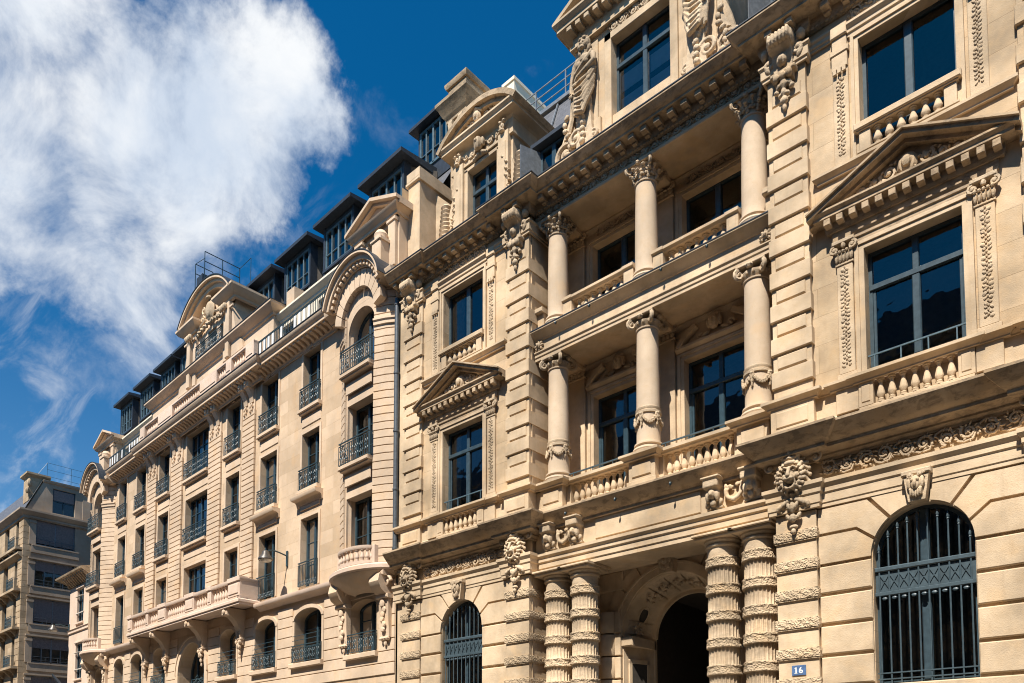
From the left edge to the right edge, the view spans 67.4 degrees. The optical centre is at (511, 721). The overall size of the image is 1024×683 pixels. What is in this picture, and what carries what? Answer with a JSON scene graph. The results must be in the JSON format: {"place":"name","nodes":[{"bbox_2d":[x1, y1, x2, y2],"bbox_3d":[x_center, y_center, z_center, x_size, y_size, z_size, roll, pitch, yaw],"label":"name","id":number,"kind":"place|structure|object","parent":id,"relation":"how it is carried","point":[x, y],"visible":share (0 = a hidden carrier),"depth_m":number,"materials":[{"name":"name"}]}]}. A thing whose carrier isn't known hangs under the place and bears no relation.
{"place":"outdoors","nodes":[
{"label":"outdoors","id":0,"kind":"place"},
{"bbox_2d":[55,565,89,682],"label":"rendered house","id":1,"kind":"structure","parent":0,"point":[74,581],"depth_m":48.18,"materials":[{"name":"beige paint"}]},
{"bbox_2d":[52,674,60,682],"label":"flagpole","id":2,"kind":"object","parent":1,"relation":"attached to","point":[56,679],"visible":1,"depth_m":47.72,"materials":[{"name":"grey metal"}]},
{"bbox_2d":[48,624,69,631],"bbox_3d":[-28.835,-5.975,48.826,0.570,0.620,1.182,-3,-5,44],"label":"wall lamp","id":3,"kind":"object","parent":1,"relation":"attached to","point":[52,628],"visible":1,"depth_m":48.51,"materials":[{"name":"silver metal"}]},
{"bbox_2d":[72,640,82,681],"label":"window","id":4,"kind":"structure","parent":1,"relation":"in","point":[79,668],"depth_m":47.91,"materials":[{"name":"blue paint"}]},
{"bbox_2d":[74,584,84,624],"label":"window","id":5,"kind":"structure","parent":1,"relation":"in","point":[81,611],"depth_m":48.03,"materials":[{"name":"glass"}]},
{"bbox_2d":[79,107,450,682],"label":"apartment building","id":6,"kind":"structure","parent":0,"point":[257,417],"depth_m":32.21,"materials":[{"name":"stone"}]},
{"bbox_2d":[85,554,100,587],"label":"window","id":7,"kind":"structure","parent":6,"relation":"in","point":[94,576],"depth_m":44.91,"materials":[{"name":"blue paint"}]},
{"bbox_2d":[87,507,101,532],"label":"window","id":8,"kind":"structure","parent":6,"relation":"in","point":[97,517],"depth_m":44.96,"materials":[{"name":"blue paint"}]},
{"bbox_2d":[97,608,98,637],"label":"window","id":9,"kind":"structure","parent":6,"relation":"in","point":[98,608],"depth_m":45.67,"materials":[{"name":"grey glass"}]},
{"bbox_2d":[113,598,122,643],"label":"window","id":10,"kind":"structure","parent":6,"relation":"in","point":[115,641],"depth_m":43.23,"materials":[{"name":"blue paint"}]},
{"bbox_2d":[114,539,124,577],"bbox_3d":[-21.988,-9.302,43.391,1.298,2.300,0.486,-3,-5,44],"label":"window","id":11,"kind":"structure","parent":6,"relation":"in","point":[117,566],"depth_m":43.40,"materials":[{"name":"blue paint"}]},
{"bbox_2d":[116,483,126,520],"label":"window","id":12,"kind":"structure","parent":6,"relation":"in","point":[124,507],"depth_m":43.44,"materials":[{"name":"blue paint"}]},
{"bbox_2d":[121,401,139,434],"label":"window","id":13,"kind":"structure","parent":6,"relation":"in","point":[125,415],"depth_m":47.05,"materials":[{"name":"glass"}]},
{"bbox_2d":[129,659,141,682],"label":"window","id":14,"kind":"structure","parent":6,"relation":"in","point":[140,663],"depth_m":41.76,"materials":[{"name":"glass"}]},
{"bbox_2d":[132,528,144,568],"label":"window","id":15,"kind":"structure","parent":6,"relation":"in","point":[141,560],"depth_m":41.77,"materials":[{"name":"blue paint"}]},
{"bbox_2d":[133,470,145,510],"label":"window","id":16,"kind":"structure","parent":6,"relation":"in","point":[141,501],"depth_m":41.86,"materials":[{"name":"blue paint"}]},
{"bbox_2d":[138,590,142,612],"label":"window","id":17,"kind":"structure","parent":6,"relation":"in","point":[141,591],"depth_m":41.82,"materials":[{"name":"grey glass"}]},
{"bbox_2d":[141,383,160,418],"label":"window","id":18,"kind":"structure","parent":6,"relation":"in","point":[150,387],"depth_m":45.13,"materials":[{"name":"blue glass"}]},
{"bbox_2d":[150,665,164,682],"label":"window","id":19,"kind":"structure","parent":6,"relation":"in","point":[157,679],"depth_m":39.03,"materials":[{"name":"blue paint"}]},
{"bbox_2d":[154,515,167,558],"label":"window","id":20,"kind":"structure","parent":6,"relation":"in","point":[164,547],"depth_m":39.57,"materials":[{"name":"blue paint"}]},
{"bbox_2d":[156,454,169,496],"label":"window","id":21,"kind":"structure","parent":6,"relation":"in","point":[166,478],"depth_m":39.61,"materials":[{"name":"blue paint"}]},
{"bbox_2d":[161,580,165,603],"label":"window","id":22,"kind":"structure","parent":6,"relation":"in","point":[163,585],"depth_m":39.70,"materials":[{"name":"glass"}]},
{"bbox_2d":[162,365,173,387],"bbox_3d":[-19.146,-18.835,42.816,1.710,1.660,0.100,-3,-5,44],"label":"window","id":23,"kind":"structure","parent":6,"relation":"in","point":[171,369],"depth_m":42.89,"materials":[{"name":"glass"}]},
{"bbox_2d":[182,354,186,370],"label":"window","id":24,"kind":"structure","parent":6,"relation":"in","point":[185,357],"depth_m":41.51,"materials":[{"name":"glass"}]},
{"bbox_2d":[181,494,206,545],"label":"window","id":25,"kind":"structure","parent":6,"relation":"in","point":[197,529],"depth_m":37.23,"materials":[{"name":"blue glass"}]},
{"bbox_2d":[183,427,208,480],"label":"window","id":26,"kind":"structure","parent":6,"relation":"in","point":[199,460],"depth_m":37.30,"materials":[{"name":"blue paint"}]},
{"bbox_2d":[189,563,205,592],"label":"window","id":27,"kind":"structure","parent":6,"relation":"in","point":[197,574],"depth_m":37.44,"materials":[{"name":"blue glass"}]},
{"bbox_2d":[191,652,203,682],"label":"window","id":28,"kind":"structure","parent":6,"relation":"in","point":[197,672],"depth_m":37.53,"materials":[{"name":"glass"}]},
{"bbox_2d":[217,632,235,675],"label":"window","id":29,"kind":"structure","parent":6,"relation":"in","point":[231,667],"depth_m":34.12,"materials":[{"name":"blue paint"}]},
{"bbox_2d":[222,476,238,526],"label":"window","id":30,"kind":"structure","parent":6,"relation":"in","point":[234,512],"depth_m":34.29,"materials":[{"name":"blue paint"}]},
{"bbox_2d":[223,405,240,455],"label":"window","id":31,"kind":"structure","parent":6,"relation":"in","point":[234,442],"depth_m":34.53,"materials":[{"name":"black glass"}]},
{"bbox_2d":[230,550,236,577],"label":"window","id":32,"kind":"structure","parent":6,"relation":"in","point":[232,554],"depth_m":34.50,"materials":[{"name":"glass"}]},
{"bbox_2d":[251,622,275,669],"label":"window","id":33,"kind":"structure","parent":6,"relation":"in","point":[268,658],"depth_m":31.97,"materials":[{"name":"glass"}]},
{"bbox_2d":[256,535,274,599],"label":"window","id":34,"kind":"structure","parent":6,"relation":"in","point":[269,568],"depth_m":31.89,"materials":[{"name":"blue glass"}]},
{"bbox_2d":[256,455,276,510],"bbox_3d":[-10.052,-10.000,31.962,1.498,2.300,0.486,-3,-5,44],"label":"window","id":35,"kind":"structure","parent":6,"relation":"in","point":[270,494],"depth_m":32.10,"materials":[{"name":"blue paint"}]},
{"bbox_2d":[258,380,278,434],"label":"window","id":36,"kind":"structure","parent":6,"relation":"in","point":[273,408],"depth_m":32.30,"materials":[{"name":"black glass"}]},
{"bbox_2d":[258,278,283,302],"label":"window","id":37,"kind":"structure","parent":6,"relation":"in","point":[268,285],"depth_m":35.12,"materials":[{"name":"grey paint"}]},
{"bbox_2d":[258,550,287,566],"bbox_3d":[-9.399,-6.513,30.173,0.570,0.620,1.182,-3,-5,44],"label":"wall lamp","id":38,"kind":"object","parent":6,"relation":"attached to","point":[264,557],"visible":1,"depth_m":29.85,"materials":[{"name":"silver metal"}]},
{"bbox_2d":[286,247,322,300],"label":"window","id":39,"kind":"structure","parent":6,"relation":"in","point":[320,249],"depth_m":33.11,"materials":[{"name":"grey paint"}]},
{"bbox_2d":[291,610,321,662],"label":"window","id":40,"kind":"structure","parent":6,"relation":"in","point":[312,648],"depth_m":29.67,"materials":[{"name":"black glass"}]},
{"bbox_2d":[297,517,317,586],"bbox_3d":[-7.699,-6.553,29.520,1.308,2.720,0.442,-3,-5,44],"label":"window","id":41,"kind":"structure","parent":6,"relation":"in","point":[311,566],"depth_m":29.70,"materials":[{"name":"blue glass"}]},
{"bbox_2d":[298,432,319,490],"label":"window","id":42,"kind":"structure","parent":6,"relation":"in","point":[313,471],"depth_m":29.87,"materials":[{"name":"blue paint"}]},
{"bbox_2d":[299,350,320,409],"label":"window","id":43,"kind":"structure","parent":6,"relation":"in","point":[314,384],"depth_m":30.07,"materials":[{"name":"glass"}]},
{"bbox_2d":[325,210,351,268],"bbox_3d":[-7.024,-19.544,31.206,1.910,1.660,0.100,-3,-5,44],"label":"window","id":44,"kind":"structure","parent":6,"relation":"in","point":[345,218],"depth_m":31.25,"materials":[{"name":"grey paint"}]},
{"bbox_2d":[338,402,373,466],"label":"window","id":45,"kind":"structure","parent":6,"relation":"in","point":[363,445],"depth_m":27.09,"materials":[{"name":"blue paint"}]},
{"bbox_2d":[339,311,374,374],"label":"window","id":46,"kind":"structure","parent":6,"relation":"in","point":[364,350],"depth_m":27.22,"materials":[{"name":"blue paint"}]},
{"bbox_2d":[355,496,372,551],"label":"window","id":47,"kind":"structure","parent":6,"relation":"in","point":[363,508],"depth_m":27.44,"materials":[{"name":"glass"}]},
{"bbox_2d":[345,601,397,669],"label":"window","id":48,"kind":"structure","parent":6,"relation":"in","point":[368,613],"depth_m":27.07,"materials":[{"name":"glass"}]},
{"bbox_2d":[372,167,436,196],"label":"window","id":49,"kind":"structure","parent":6,"relation":"in","point":[378,190],"depth_m":28.92,"materials":[{"name":"grey paint"}]},
{"bbox_2d":[420,116,447,164],"bbox_3d":[-2.984,-22.058,29.240,1.600,1.600,0.100,-3,-5,44],"label":"window","id":50,"kind":"structure","parent":6,"relation":"in","point":[439,119],"depth_m":29.22,"materials":[{"name":"grey paint"}]},
{"bbox_2d":[0,0,575,512],"label":"sky","id":51,"kind":"structure","parent":0,"point":[140,139],"materials":[{"name":"blue"}]},
{"bbox_2d":[382,0,1023,682],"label":"stone building","id":52,"kind":"structure","parent":0,"point":[708,352],"depth_m":18.16,"materials":[{"name":"stone"}]},
{"bbox_2d":[444,421,481,509],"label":"window","id":53,"kind":"structure","parent":52,"relation":"in","point":[465,445],"depth_m":24.38,"materials":[{"name":"glass"}]},
{"bbox_2d":[444,601,482,682],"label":"window","id":54,"kind":"structure","parent":52,"relation":"in","point":[463,644],"depth_m":23.69,"materials":[{"name":"blue paint"}]},
{"bbox_2d":[449,278,482,358],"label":"window","id":55,"kind":"structure","parent":52,"relation":"in","point":[466,306],"depth_m":24.66,"materials":[{"name":"blue glass"}]},
{"bbox_2d":[473,159,496,213],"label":"window","id":56,"kind":"structure","parent":52,"relation":"in","point":[485,181],"depth_m":25.37,"materials":[{"name":"blue glass"}]},
{"bbox_2d":[541,135,564,172],"bbox_3d":[1.297,-16.832,23.364,1.040,1.650,0.100,-3,-5,42],"label":"window","id":57,"kind":"structure","parent":52,"relation":"in","point":[554,147],"depth_m":23.38,"materials":[{"name":"blue paint"}]},
{"bbox_2d":[598,230,634,294],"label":"window","id":58,"kind":"structure","parent":52,"relation":"in","point":[620,252],"depth_m":22.67,"materials":[{"name":"black glass"}]},
{"bbox_2d":[599,385,636,487],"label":"window","id":59,"kind":"structure","parent":52,"relation":"in","point":[617,411],"depth_m":22.78,"materials":[{"name":"glass"}]},
{"bbox_2d":[629,659,649,682],"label":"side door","id":60,"kind":"structure","parent":52,"relation":"in","point":[639,670],"depth_m":21.31,"materials":[{"name":"stone"}]},
{"bbox_2d":[616,5,669,111],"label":"window","id":61,"kind":"structure","parent":52,"relation":"in","point":[643,57],"depth_m":20.59,"materials":[{"name":"blue glass"}]},
{"bbox_2d":[686,170,740,248],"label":"window","id":62,"kind":"structure","parent":52,"relation":"in","point":[725,195],"depth_m":20.56,"materials":[{"name":"black glass"}]},
{"bbox_2d":[689,342,744,459],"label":"window","id":63,"kind":"structure","parent":52,"relation":"in","point":[716,397],"depth_m":20.68,"materials":[{"name":"glass"}]},
{"bbox_2d":[792,665,805,675],"bbox_3d":[6.015,-1.081,16.090,0.296,0.215,0.028,-3,-5,42],"label":"house number sign","id":64,"kind":"object","parent":52,"relation":"attached to","point":[797,670],"visible":1,"depth_m":16.09,"materials":[{"name":"blue metal"}]},
{"bbox_2d":[862,0,956,142],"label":"window","id":65,"kind":"structure","parent":52,"relation":"in","point":[919,51],"depth_m":16.28,"materials":[{"name":"blue glass"}]},
{"bbox_2d":[868,214,965,367],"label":"window","id":66,"kind":"structure","parent":52,"relation":"in","point":[917,285],"depth_m":16.02,"materials":[{"name":"blue glass"}]},
{"bbox_2d":[875,504,979,682],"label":"window","id":67,"kind":"structure","parent":52,"relation":"in","point":[926,575],"depth_m":15.38,"materials":[{"name":"blue paint"}]},
{"label":"ground","id":68,"kind":"structure","parent":0,"visible":0},
{"bbox_2d":[0,463,91,682],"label":"corner building","id":69,"kind":"structure","parent":68,"relation":"on","point":[45,541],"depth_m":55.82,"materials":[{"name":"stone"}]},
{"bbox_2d":[32,639,41,661],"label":"window","id":70,"kind":"structure","parent":69,"relation":"in","point":[35,651],"depth_m":55.37,"materials":[{"name":"black glass"}]},
{"bbox_2d":[35,565,44,585],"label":"window","id":71,"kind":"structure","parent":69,"relation":"in","point":[38,574],"depth_m":55.71,"materials":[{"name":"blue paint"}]},
{"bbox_2d":[30,676,66,682],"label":"window","id":72,"kind":"structure","parent":69,"relation":"in","point":[38,679],"depth_m":55.42,"materials":[{"name":"grey glass"}]},
{"bbox_2d":[31,637,68,664],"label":"window","id":73,"kind":"structure","parent":69,"relation":"in","point":[52,651],"depth_m":56.19,"materials":[{"name":"black glass"}]},
{"bbox_2d":[33,598,69,626],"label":"window","id":74,"kind":"structure","parent":69,"relation":"in","point":[53,612],"depth_m":55.90,"materials":[{"name":"grey glass"}]},
{"bbox_2d":[34,561,72,590],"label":"window","id":75,"kind":"structure","parent":69,"relation":"in","point":[51,572],"depth_m":56.29,"materials":[{"name":"glass"}]},
{"bbox_2d":[36,520,74,551],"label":"window","id":76,"kind":"structure","parent":69,"relation":"in","point":[57,536],"depth_m":56.32,"materials":[{"name":"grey glass"}]},
{"bbox_2d":[52,489,74,516],"bbox_3d":[-33.546,-16.196,57.149,0.985,2.100,2.000,-3,-5,42],"label":"window","id":77,"kind":"structure","parent":69,"relation":"in","point":[63,502],"depth_m":57.17,"materials":[{"name":"blue glass"}]}
]}

